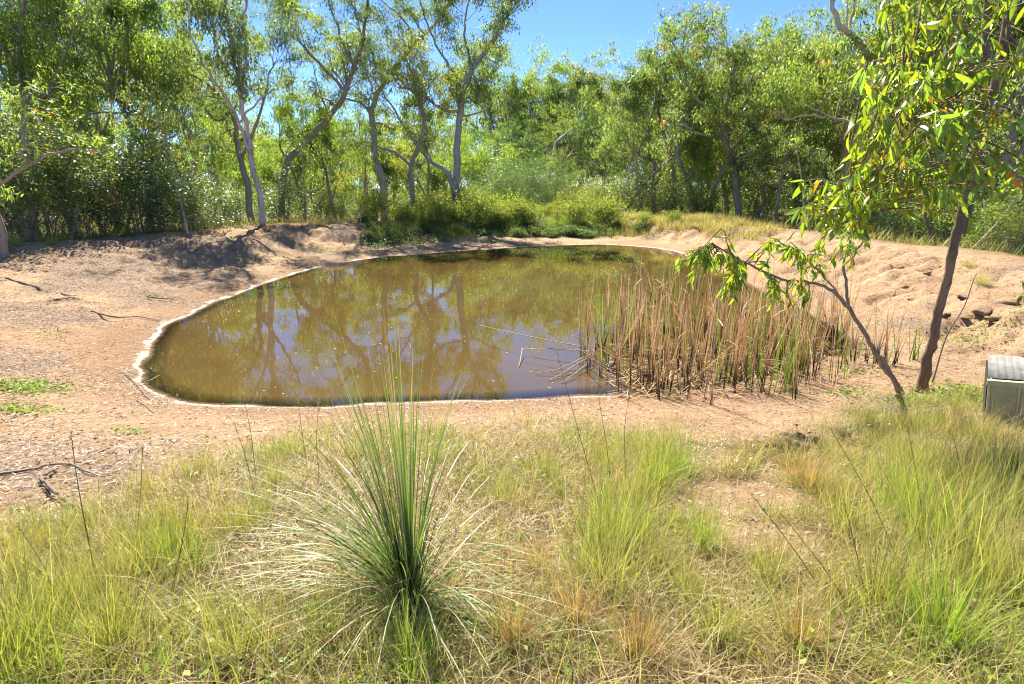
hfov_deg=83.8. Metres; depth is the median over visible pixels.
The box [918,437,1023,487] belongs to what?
grass tuft
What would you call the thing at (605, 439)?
seed stalk
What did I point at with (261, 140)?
eucalypt tree
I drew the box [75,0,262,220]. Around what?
eucalypt tree
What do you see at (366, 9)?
eucalypt tree
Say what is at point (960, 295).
earth clod
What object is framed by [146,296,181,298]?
dead stick
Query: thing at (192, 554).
grass tuft
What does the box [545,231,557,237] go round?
weed
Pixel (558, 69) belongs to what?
eucalypt tree
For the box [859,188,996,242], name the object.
shrub
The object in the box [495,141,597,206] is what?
shrub
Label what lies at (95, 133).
shrub
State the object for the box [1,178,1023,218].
scrub
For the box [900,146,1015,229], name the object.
shrub
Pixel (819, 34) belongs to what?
eucalypt tree
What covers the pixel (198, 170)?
eucalypt tree
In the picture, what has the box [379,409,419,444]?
grass tuft
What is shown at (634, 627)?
grass tuft
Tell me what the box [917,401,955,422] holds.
grass tuft
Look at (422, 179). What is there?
eucalypt tree
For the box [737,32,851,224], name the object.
eucalypt tree
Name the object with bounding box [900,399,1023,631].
grass tuft
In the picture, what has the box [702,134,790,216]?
eucalypt tree
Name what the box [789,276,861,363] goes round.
reed clump
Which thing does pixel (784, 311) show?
reed clump
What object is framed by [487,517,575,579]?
grass tuft
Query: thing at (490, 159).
shrub
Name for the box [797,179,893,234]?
shrub
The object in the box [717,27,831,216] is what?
eucalypt tree
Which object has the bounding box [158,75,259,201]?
eucalypt tree
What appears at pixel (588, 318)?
reed clump
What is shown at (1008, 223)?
shrub
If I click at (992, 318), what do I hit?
earth clod
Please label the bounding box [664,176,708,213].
shrub
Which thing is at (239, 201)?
shrub
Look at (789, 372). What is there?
rush clump
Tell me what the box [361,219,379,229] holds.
weed
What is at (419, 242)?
creeping ground cover
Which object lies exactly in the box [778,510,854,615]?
seed stalk
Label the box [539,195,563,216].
weed
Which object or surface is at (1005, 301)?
earth clod
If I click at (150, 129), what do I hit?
sapling
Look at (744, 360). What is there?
reed clump
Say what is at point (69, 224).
shrub
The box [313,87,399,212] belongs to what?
eucalypt tree
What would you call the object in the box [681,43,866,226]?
eucalypt tree
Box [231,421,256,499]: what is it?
seed stalk
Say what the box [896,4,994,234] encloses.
eucalypt tree
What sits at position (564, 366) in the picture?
fallen reed
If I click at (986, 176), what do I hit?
shrub
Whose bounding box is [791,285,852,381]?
reed clump
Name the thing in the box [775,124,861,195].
eucalypt tree
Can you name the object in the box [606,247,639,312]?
reed clump
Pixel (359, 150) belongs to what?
sapling
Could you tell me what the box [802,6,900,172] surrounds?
eucalypt tree
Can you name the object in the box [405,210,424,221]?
weed
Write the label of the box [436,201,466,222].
weed
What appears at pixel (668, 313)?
reed clump
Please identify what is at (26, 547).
grass tuft
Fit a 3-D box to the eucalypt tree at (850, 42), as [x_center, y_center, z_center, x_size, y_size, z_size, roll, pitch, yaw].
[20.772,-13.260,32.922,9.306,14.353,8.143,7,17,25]
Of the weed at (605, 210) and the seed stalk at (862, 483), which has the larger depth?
the weed at (605, 210)
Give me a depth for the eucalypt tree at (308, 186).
47.82 m
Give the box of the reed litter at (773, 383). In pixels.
[586,332,882,401]
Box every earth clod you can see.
[943,312,950,315]
[956,292,969,298]
[971,303,991,316]
[982,315,1002,321]
[996,298,1015,304]
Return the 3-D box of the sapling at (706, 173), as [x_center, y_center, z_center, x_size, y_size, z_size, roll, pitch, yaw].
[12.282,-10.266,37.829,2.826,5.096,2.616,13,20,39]
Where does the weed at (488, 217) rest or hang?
on the ground at (342, 236)
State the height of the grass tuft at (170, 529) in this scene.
0.747 m
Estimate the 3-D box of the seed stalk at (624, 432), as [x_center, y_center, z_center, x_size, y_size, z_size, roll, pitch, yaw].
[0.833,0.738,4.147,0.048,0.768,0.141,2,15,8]
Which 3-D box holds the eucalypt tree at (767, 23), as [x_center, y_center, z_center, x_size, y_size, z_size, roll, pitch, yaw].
[17.515,-15.280,40.407,6.460,14.530,6.796,4,16,15]
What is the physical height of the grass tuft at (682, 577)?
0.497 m
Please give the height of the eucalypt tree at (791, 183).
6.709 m
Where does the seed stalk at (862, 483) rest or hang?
on the ground at (342, 236)
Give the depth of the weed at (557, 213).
34.45 m
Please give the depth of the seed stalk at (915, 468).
3.19 m
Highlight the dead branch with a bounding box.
[38,468,94,515]
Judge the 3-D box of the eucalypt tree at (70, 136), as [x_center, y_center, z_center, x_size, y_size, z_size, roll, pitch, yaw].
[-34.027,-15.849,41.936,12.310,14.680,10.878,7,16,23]
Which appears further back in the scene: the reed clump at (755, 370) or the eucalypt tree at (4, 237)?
the eucalypt tree at (4, 237)
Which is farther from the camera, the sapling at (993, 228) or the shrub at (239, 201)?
the shrub at (239, 201)
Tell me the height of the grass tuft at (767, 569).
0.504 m
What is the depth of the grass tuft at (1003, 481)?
3.67 m
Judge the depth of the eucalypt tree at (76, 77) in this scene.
26.92 m
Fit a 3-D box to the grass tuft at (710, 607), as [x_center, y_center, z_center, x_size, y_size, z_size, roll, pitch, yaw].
[0.882,0.953,2.359,0.788,0.580,0.745,-12,19,-37]
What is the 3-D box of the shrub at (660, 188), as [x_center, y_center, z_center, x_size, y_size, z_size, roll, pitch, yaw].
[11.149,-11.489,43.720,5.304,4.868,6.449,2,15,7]
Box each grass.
[0,364,1023,683]
[5,209,1023,256]
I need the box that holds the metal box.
[982,354,1023,425]
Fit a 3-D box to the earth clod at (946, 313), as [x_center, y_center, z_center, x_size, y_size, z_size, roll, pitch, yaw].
[8.598,-0.552,11.338,0.406,0.108,0.290,-10,5,-31]
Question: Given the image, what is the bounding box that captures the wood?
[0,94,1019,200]
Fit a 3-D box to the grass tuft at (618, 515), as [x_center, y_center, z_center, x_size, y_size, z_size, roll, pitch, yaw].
[0.616,0.710,3.182,1.180,1.073,1.109,-5,16,-18]
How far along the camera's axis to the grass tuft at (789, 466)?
4.53 m
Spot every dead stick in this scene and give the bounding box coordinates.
[0,463,97,475]
[91,310,159,320]
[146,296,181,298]
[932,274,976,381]
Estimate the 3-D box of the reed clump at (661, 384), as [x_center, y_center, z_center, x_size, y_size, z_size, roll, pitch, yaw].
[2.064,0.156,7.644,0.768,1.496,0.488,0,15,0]
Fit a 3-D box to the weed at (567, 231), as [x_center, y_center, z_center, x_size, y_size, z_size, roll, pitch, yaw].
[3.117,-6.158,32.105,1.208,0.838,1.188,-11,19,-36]
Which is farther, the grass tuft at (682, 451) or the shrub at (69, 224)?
the shrub at (69, 224)
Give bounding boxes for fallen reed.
[480,325,585,347]
[523,348,592,351]
[536,354,589,373]
[549,358,586,380]
[561,363,588,383]
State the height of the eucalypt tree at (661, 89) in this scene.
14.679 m
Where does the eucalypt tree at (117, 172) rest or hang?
on the ground at (342, 236)
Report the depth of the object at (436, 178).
46.68 m
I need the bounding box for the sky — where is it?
[0,0,1023,188]
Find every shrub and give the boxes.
[0,67,152,239]
[0,104,103,240]
[0,105,52,241]
[0,109,172,240]
[0,135,107,241]
[3,161,155,238]
[21,122,150,236]
[65,104,247,234]
[107,158,205,234]
[124,170,229,230]
[128,132,238,230]
[144,156,229,228]
[205,179,283,224]
[232,158,319,224]
[241,175,303,223]
[286,192,337,221]
[294,171,360,218]
[315,189,360,220]
[341,184,380,215]
[380,185,419,212]
[406,178,441,207]
[442,173,494,202]
[459,168,516,204]
[461,141,519,203]
[484,146,577,212]
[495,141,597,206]
[514,150,589,205]
[543,168,601,204]
[581,172,612,205]
[588,170,667,213]
[614,150,687,213]
[626,169,708,215]
[630,165,683,212]
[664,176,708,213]
[682,174,750,216]
[723,163,804,223]
[768,148,837,225]
[787,185,843,227]
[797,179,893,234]
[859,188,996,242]
[861,123,1023,243]
[872,197,927,236]
[873,186,978,244]
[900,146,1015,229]
[912,188,1022,250]
[933,177,1023,253]
[937,168,1023,253]
[950,187,1023,252]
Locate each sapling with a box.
[1,123,73,231]
[17,118,107,230]
[96,80,196,233]
[96,121,179,231]
[111,84,213,233]
[121,98,205,228]
[184,126,239,224]
[263,112,339,219]
[321,133,364,219]
[332,117,389,219]
[345,157,383,212]
[384,121,428,201]
[440,135,483,193]
[535,146,584,187]
[664,146,709,209]
[675,148,721,215]
[765,123,832,223]
[873,135,938,244]
[934,79,1019,250]
[971,37,1023,248]
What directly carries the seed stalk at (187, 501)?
on the ground at (342, 236)
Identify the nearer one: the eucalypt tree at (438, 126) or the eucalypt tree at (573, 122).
the eucalypt tree at (438, 126)
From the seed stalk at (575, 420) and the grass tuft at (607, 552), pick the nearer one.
the grass tuft at (607, 552)
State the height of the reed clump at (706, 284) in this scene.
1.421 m
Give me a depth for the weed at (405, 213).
30.99 m
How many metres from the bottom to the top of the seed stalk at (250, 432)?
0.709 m
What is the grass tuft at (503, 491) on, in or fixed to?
on the ground at (342, 236)
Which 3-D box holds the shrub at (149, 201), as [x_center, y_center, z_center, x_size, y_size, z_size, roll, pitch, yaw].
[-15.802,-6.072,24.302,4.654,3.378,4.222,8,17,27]
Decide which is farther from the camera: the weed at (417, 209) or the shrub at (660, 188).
the shrub at (660, 188)
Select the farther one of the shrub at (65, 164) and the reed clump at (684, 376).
the shrub at (65, 164)
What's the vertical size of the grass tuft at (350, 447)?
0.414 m
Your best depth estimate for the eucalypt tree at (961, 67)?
22.81 m
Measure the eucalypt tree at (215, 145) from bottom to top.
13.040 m
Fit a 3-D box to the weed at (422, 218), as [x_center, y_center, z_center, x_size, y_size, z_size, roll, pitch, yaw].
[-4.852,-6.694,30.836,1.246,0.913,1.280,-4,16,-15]
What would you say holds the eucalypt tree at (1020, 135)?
on the ground at (342, 236)
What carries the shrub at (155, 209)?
on the ground at (342, 236)
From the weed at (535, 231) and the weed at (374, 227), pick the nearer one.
the weed at (374, 227)
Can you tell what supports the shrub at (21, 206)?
on the ground at (342, 236)
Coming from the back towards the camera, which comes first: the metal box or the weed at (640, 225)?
the weed at (640, 225)
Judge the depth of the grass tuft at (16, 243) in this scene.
18.10 m
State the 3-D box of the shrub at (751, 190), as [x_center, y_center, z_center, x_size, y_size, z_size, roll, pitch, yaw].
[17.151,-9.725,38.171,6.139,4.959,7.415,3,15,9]
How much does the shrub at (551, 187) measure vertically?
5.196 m
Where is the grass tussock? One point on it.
(409, 539)
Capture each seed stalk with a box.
[15,522,62,617]
[67,430,100,597]
[138,444,143,522]
[171,499,191,591]
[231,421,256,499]
[241,392,256,482]
[296,392,307,471]
[316,399,319,473]
[556,350,601,511]
[598,397,611,500]
[624,392,631,485]
[749,493,820,589]
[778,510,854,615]
[827,426,897,561]
[843,498,865,598]
[906,419,925,541]
[950,431,967,526]
[994,432,1004,546]
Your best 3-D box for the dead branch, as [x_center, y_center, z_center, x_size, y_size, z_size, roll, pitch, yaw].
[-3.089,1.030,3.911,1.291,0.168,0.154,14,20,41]
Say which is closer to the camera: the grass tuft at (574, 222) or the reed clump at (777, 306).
the reed clump at (777, 306)
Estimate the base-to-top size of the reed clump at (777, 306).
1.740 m
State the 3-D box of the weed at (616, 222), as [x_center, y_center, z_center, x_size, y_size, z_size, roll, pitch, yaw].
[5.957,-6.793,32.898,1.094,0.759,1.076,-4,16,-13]
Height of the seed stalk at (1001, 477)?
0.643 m
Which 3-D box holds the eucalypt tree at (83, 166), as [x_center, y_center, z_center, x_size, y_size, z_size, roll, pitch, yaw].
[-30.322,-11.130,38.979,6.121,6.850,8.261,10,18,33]
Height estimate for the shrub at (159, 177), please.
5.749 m
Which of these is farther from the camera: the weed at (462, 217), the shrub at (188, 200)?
the weed at (462, 217)
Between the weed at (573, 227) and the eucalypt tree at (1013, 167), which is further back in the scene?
the eucalypt tree at (1013, 167)
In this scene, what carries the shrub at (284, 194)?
on the ground at (342, 236)
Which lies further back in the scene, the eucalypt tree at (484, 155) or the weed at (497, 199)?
the eucalypt tree at (484, 155)
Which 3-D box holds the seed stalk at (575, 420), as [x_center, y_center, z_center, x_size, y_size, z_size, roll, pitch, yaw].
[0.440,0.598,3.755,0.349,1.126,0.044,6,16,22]
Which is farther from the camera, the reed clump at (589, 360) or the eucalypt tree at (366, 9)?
the eucalypt tree at (366, 9)
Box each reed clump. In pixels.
[545,264,649,376]
[570,279,659,395]
[578,256,653,355]
[581,273,642,354]
[585,262,626,331]
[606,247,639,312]
[614,269,667,330]
[616,282,671,359]
[622,287,712,390]
[638,251,669,302]
[638,276,698,364]
[641,302,703,399]
[653,260,701,335]
[655,267,729,369]
[656,284,752,404]
[672,273,777,385]
[677,273,725,340]
[682,286,752,392]
[691,262,722,294]
[703,289,800,399]
[705,272,761,339]
[711,275,800,362]
[726,271,799,386]
[731,262,797,340]
[732,254,783,319]
[737,279,800,373]
[743,259,825,323]
[763,279,829,362]
[765,264,806,338]
[766,266,830,386]
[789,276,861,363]
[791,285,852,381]
[805,262,848,343]
[809,271,850,343]
[813,276,863,353]
[830,280,908,370]
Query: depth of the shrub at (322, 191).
44.54 m
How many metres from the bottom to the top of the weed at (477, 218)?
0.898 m
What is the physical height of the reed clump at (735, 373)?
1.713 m
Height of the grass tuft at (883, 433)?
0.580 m
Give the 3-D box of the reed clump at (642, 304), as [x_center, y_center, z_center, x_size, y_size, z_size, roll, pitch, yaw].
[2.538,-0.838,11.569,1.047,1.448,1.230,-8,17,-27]
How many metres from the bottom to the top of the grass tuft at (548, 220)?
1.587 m
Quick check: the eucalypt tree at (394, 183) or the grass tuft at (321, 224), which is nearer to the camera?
the grass tuft at (321, 224)
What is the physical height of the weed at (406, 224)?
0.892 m
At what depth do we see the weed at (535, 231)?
31.91 m
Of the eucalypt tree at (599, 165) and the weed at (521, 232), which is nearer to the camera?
the weed at (521, 232)
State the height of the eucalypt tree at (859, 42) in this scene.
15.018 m
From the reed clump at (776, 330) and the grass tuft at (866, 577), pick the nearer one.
the grass tuft at (866, 577)
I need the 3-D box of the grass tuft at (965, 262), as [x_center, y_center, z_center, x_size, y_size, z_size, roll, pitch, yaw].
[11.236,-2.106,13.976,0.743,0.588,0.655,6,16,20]
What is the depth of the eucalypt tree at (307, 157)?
40.71 m
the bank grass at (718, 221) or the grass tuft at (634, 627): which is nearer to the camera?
the grass tuft at (634, 627)
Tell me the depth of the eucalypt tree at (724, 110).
33.01 m
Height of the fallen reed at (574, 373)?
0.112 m
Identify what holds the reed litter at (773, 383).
on the ground at (342, 236)
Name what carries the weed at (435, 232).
on the ground at (342, 236)
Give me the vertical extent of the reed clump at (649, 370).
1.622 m
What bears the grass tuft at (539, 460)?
on the ground at (342, 236)
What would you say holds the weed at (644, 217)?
on the ground at (342, 236)
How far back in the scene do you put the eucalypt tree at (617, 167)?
51.09 m
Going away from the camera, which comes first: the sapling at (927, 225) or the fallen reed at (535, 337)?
the fallen reed at (535, 337)
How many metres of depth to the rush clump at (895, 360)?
9.03 m
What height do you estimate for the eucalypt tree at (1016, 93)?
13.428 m
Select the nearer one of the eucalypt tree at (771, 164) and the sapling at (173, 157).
the sapling at (173, 157)
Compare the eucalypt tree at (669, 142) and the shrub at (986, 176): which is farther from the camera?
the eucalypt tree at (669, 142)
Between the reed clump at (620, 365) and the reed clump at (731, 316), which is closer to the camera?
the reed clump at (620, 365)
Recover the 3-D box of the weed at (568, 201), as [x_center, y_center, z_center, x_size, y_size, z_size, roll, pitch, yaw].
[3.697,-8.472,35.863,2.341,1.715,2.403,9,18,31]
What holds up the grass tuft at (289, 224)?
on the ground at (342, 236)
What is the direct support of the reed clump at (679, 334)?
in the pond water
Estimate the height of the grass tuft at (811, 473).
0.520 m
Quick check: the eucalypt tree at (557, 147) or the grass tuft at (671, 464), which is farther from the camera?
the eucalypt tree at (557, 147)
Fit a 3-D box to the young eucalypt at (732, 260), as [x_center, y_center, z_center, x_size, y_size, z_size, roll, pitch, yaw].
[3.532,-0.261,6.872,3.698,2.434,0.594,-4,16,-16]
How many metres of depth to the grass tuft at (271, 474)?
4.30 m
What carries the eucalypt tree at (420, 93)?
on the ground at (342, 236)
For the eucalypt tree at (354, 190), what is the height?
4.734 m
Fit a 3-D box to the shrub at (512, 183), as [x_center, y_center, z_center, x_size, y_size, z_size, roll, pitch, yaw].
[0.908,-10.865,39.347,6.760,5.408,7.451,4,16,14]
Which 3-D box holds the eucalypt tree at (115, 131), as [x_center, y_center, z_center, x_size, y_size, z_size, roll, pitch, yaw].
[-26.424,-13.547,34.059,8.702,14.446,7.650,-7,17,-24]
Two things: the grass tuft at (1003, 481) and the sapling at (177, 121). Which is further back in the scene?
the sapling at (177, 121)
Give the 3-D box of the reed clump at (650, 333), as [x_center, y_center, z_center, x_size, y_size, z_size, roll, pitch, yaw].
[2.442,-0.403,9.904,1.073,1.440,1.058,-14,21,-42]
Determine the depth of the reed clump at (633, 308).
10.05 m
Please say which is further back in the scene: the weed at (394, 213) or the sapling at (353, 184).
the sapling at (353, 184)
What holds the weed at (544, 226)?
on the ground at (342, 236)
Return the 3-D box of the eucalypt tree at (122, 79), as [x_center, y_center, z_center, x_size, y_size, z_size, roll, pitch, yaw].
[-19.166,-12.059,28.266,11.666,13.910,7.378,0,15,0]
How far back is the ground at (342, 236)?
7.42 m
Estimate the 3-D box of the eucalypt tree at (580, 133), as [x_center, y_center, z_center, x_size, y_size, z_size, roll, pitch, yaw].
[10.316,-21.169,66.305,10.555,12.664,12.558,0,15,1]
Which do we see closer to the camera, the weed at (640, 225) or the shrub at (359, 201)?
the weed at (640, 225)
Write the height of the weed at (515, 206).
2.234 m
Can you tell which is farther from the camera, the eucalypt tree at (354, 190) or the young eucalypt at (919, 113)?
the eucalypt tree at (354, 190)
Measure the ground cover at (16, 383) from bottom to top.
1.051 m
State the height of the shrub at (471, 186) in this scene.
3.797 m
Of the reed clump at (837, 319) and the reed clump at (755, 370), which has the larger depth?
the reed clump at (837, 319)
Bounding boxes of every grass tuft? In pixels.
[0,450,153,666]
[0,461,144,622]
[0,478,104,584]
[0,519,155,683]
[2,511,82,553]
[5,476,195,680]
[8,235,28,245]
[39,236,60,245]
[45,452,214,593]
[67,435,237,576]
[121,505,248,585]
[123,530,307,683]
[192,457,284,537]
[223,430,309,491]
[235,524,395,681]
[282,218,293,227]
[293,549,489,683]
[313,208,325,225]
[326,419,377,457]
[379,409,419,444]
[443,556,609,681]
[469,440,532,506]
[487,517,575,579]
[501,411,734,625]
[520,543,644,653]
[527,438,570,474]
[535,398,716,560]
[538,206,554,230]
[555,213,568,228]
[567,404,641,471]
[567,566,711,683]
[570,215,588,226]
[603,384,720,497]
[638,509,772,606]
[641,390,735,478]
[644,514,820,677]
[656,453,767,562]
[709,487,820,590]
[722,570,866,676]
[756,433,867,492]
[762,451,815,480]
[771,418,928,547]
[783,432,1016,650]
[802,410,862,457]
[817,442,1023,680]
[827,396,1001,523]
[851,395,918,453]
[853,386,1023,614]
[856,370,1023,558]
[868,403,975,470]
[877,390,928,426]
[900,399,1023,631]
[904,410,1023,523]
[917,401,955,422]
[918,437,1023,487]
[939,398,1019,439]
[940,380,978,411]
[954,388,1023,467]
[959,251,980,267]
[970,259,996,285]
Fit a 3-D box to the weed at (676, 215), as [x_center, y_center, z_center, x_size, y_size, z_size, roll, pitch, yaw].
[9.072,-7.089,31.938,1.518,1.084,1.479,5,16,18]
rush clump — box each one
[589,273,615,343]
[774,319,802,395]
[852,296,919,365]
[909,317,925,359]
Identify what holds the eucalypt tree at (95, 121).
on the ground at (342, 236)
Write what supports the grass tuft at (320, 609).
on the ground at (342, 236)
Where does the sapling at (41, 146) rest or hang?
on the ground at (342, 236)
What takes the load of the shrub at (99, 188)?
on the ground at (342, 236)
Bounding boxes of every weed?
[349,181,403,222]
[355,213,375,221]
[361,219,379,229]
[361,230,373,239]
[369,225,380,232]
[385,200,420,222]
[390,209,411,221]
[395,220,414,229]
[401,198,431,217]
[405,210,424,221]
[408,186,450,215]
[410,226,423,235]
[414,210,428,224]
[418,207,441,225]
[420,198,457,223]
[431,178,484,208]
[431,229,442,235]
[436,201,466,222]
[445,201,475,223]
[446,224,461,233]
[447,190,490,225]
[454,224,468,232]
[464,182,516,219]
[464,219,480,229]
[472,213,484,223]
[475,228,491,235]
[477,202,515,227]
[479,200,516,226]
[496,213,514,225]
[499,187,543,222]
[507,220,527,229]
[508,225,532,237]
[510,200,546,224]
[515,215,529,223]
[518,220,529,228]
[525,224,543,236]
[535,202,553,216]
[538,222,553,231]
[538,225,560,237]
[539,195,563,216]
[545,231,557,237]
[547,201,572,220]
[551,182,594,205]
[552,193,586,214]
[552,226,566,234]
[556,191,597,227]
[559,227,573,236]
[561,224,580,236]
[562,223,579,234]
[567,226,587,237]
[575,219,593,228]
[576,185,637,224]
[583,228,599,237]
[590,222,606,232]
[594,197,622,222]
[606,218,621,228]
[631,220,648,230]
[633,208,657,223]
[662,207,684,222]
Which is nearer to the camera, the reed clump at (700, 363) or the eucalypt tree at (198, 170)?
the reed clump at (700, 363)
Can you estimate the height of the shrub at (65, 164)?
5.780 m
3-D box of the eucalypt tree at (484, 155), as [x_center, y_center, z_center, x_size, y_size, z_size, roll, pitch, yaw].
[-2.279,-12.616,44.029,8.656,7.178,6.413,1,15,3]
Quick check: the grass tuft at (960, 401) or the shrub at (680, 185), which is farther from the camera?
the shrub at (680, 185)
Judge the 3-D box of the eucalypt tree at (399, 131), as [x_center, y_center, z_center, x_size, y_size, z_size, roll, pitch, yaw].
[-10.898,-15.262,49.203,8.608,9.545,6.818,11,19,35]
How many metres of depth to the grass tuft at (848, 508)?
3.45 m
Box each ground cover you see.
[0,229,1023,433]
[351,213,624,248]
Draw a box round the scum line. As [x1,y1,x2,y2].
[92,244,689,410]
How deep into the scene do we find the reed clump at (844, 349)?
9.07 m
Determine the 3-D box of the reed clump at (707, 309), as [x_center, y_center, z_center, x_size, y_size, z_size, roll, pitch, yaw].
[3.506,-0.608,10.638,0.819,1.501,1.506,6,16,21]
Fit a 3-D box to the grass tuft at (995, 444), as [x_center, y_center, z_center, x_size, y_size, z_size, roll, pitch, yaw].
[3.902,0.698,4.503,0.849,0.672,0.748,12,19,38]
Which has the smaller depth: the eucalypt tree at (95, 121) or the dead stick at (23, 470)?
the dead stick at (23, 470)
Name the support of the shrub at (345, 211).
on the ground at (342, 236)
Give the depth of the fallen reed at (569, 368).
8.91 m
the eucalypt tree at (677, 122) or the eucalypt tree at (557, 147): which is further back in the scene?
the eucalypt tree at (557, 147)
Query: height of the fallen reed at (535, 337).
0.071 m
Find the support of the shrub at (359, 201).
on the ground at (342, 236)
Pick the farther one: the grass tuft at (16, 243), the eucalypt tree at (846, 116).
the eucalypt tree at (846, 116)
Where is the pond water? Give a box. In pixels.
[156,244,836,400]
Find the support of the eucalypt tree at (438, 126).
on the ground at (342, 236)
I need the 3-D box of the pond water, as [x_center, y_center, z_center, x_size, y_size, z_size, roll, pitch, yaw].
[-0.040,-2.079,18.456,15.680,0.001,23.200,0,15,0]
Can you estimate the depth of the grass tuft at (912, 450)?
4.60 m
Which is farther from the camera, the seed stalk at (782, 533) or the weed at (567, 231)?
the weed at (567, 231)
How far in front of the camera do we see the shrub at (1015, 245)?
19.67 m
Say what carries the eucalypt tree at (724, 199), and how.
on the ground at (342, 236)
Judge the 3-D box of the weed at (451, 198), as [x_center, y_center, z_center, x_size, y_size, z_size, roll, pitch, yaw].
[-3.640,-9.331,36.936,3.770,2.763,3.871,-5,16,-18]
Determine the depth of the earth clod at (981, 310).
10.87 m
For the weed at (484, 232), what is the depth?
31.18 m
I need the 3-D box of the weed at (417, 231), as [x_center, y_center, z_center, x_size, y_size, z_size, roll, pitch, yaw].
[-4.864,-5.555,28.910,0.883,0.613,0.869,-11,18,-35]
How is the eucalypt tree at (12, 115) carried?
on the ground at (342, 236)
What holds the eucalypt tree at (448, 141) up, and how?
on the ground at (342, 236)
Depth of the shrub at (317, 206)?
36.02 m
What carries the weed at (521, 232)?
on the ground at (342, 236)
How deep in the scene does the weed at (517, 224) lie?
32.33 m
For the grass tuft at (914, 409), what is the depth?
5.92 m
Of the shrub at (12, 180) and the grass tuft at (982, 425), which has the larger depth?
the shrub at (12, 180)
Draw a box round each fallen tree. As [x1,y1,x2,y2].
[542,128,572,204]
[623,146,684,211]
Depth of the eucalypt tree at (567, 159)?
85.23 m
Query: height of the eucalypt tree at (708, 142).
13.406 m
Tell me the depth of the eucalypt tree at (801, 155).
44.83 m
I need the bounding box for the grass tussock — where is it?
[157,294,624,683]
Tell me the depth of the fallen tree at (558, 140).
40.79 m
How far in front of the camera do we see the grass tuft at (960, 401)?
6.50 m
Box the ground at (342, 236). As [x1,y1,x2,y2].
[0,188,1023,683]
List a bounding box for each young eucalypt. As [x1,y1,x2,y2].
[675,220,903,392]
[783,0,1023,393]
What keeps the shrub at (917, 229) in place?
on the ground at (342, 236)
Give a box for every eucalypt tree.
[0,0,107,233]
[0,0,149,236]
[0,2,96,234]
[0,5,130,229]
[0,52,41,142]
[0,72,108,257]
[1,0,236,229]
[1,78,75,169]
[2,52,123,221]
[3,134,119,223]
[42,0,199,230]
[55,0,205,229]
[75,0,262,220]
[76,57,189,218]
[83,149,142,215]
[118,36,240,217]
[128,156,218,217]
[153,0,312,224]
[154,13,307,224]
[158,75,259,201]
[163,141,259,214]
[217,114,317,216]
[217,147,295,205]
[219,110,279,185]
[244,121,384,217]
[250,0,402,221]
[255,78,324,217]
[288,160,339,209]
[293,79,355,217]
[304,0,457,216]
[304,90,371,215]
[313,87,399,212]
[324,168,368,217]
[332,115,392,208]
[335,12,473,208]
[335,139,435,216]
[340,106,432,210]
[353,0,537,205]
[385,144,447,197]
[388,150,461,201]
[393,86,451,197]
[403,117,454,190]
[422,131,535,195]
[428,22,567,194]
[447,38,542,194]
[447,108,504,195]
[463,115,550,182]
[477,66,596,177]
[481,113,569,188]
[487,34,587,195]
[511,67,620,187]
[532,51,639,191]
[535,47,604,192]
[543,61,640,181]
[544,134,594,178]
[549,40,628,184]
[556,109,642,193]
[570,137,630,197]
[584,59,713,214]
[588,68,718,212]
[590,23,719,212]
[600,74,661,209]
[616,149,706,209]
[627,62,740,212]
[629,5,725,210]
[629,79,728,200]
[635,61,770,216]
[638,17,751,207]
[640,1,816,217]
[642,114,779,204]
[665,5,811,210]
[680,23,801,212]
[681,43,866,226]
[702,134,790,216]
[716,75,867,201]
[717,4,825,220]
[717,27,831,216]
[721,127,831,223]
[728,0,968,237]
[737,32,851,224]
[738,8,858,205]
[765,158,833,216]
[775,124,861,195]
[780,17,970,225]
[789,0,967,184]
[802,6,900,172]
[808,89,887,176]
[815,4,1001,230]
[828,128,905,217]
[853,73,1023,217]
[856,136,971,223]
[866,0,1023,243]
[868,0,1023,251]
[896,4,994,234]
[902,0,1023,239]
[918,43,1023,171]
[954,0,1023,231]
[988,136,1023,198]
[992,100,1023,167]
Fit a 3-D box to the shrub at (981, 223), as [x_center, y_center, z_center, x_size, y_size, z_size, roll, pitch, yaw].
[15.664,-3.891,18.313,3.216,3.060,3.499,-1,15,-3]
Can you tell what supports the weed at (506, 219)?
on the ground at (342, 236)
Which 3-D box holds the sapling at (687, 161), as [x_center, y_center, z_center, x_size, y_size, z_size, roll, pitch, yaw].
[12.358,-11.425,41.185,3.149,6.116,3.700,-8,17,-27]
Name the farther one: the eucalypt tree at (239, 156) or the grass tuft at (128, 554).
the eucalypt tree at (239, 156)
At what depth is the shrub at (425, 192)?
44.91 m
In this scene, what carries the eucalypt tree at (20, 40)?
on the ground at (342, 236)
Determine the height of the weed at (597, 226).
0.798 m
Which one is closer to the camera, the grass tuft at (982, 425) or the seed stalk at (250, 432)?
the seed stalk at (250, 432)
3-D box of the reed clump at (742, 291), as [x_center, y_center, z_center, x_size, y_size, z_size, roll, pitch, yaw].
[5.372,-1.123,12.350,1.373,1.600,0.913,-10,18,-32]
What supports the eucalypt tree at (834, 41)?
on the ground at (342, 236)
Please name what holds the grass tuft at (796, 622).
on the ground at (342, 236)
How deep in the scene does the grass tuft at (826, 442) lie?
5.09 m
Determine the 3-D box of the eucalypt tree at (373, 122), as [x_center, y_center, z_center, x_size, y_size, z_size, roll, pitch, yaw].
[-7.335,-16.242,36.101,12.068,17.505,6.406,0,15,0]
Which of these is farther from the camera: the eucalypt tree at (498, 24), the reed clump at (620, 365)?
the eucalypt tree at (498, 24)
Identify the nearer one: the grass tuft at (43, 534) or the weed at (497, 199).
the grass tuft at (43, 534)
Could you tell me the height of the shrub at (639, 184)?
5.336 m
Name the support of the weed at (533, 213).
on the ground at (342, 236)

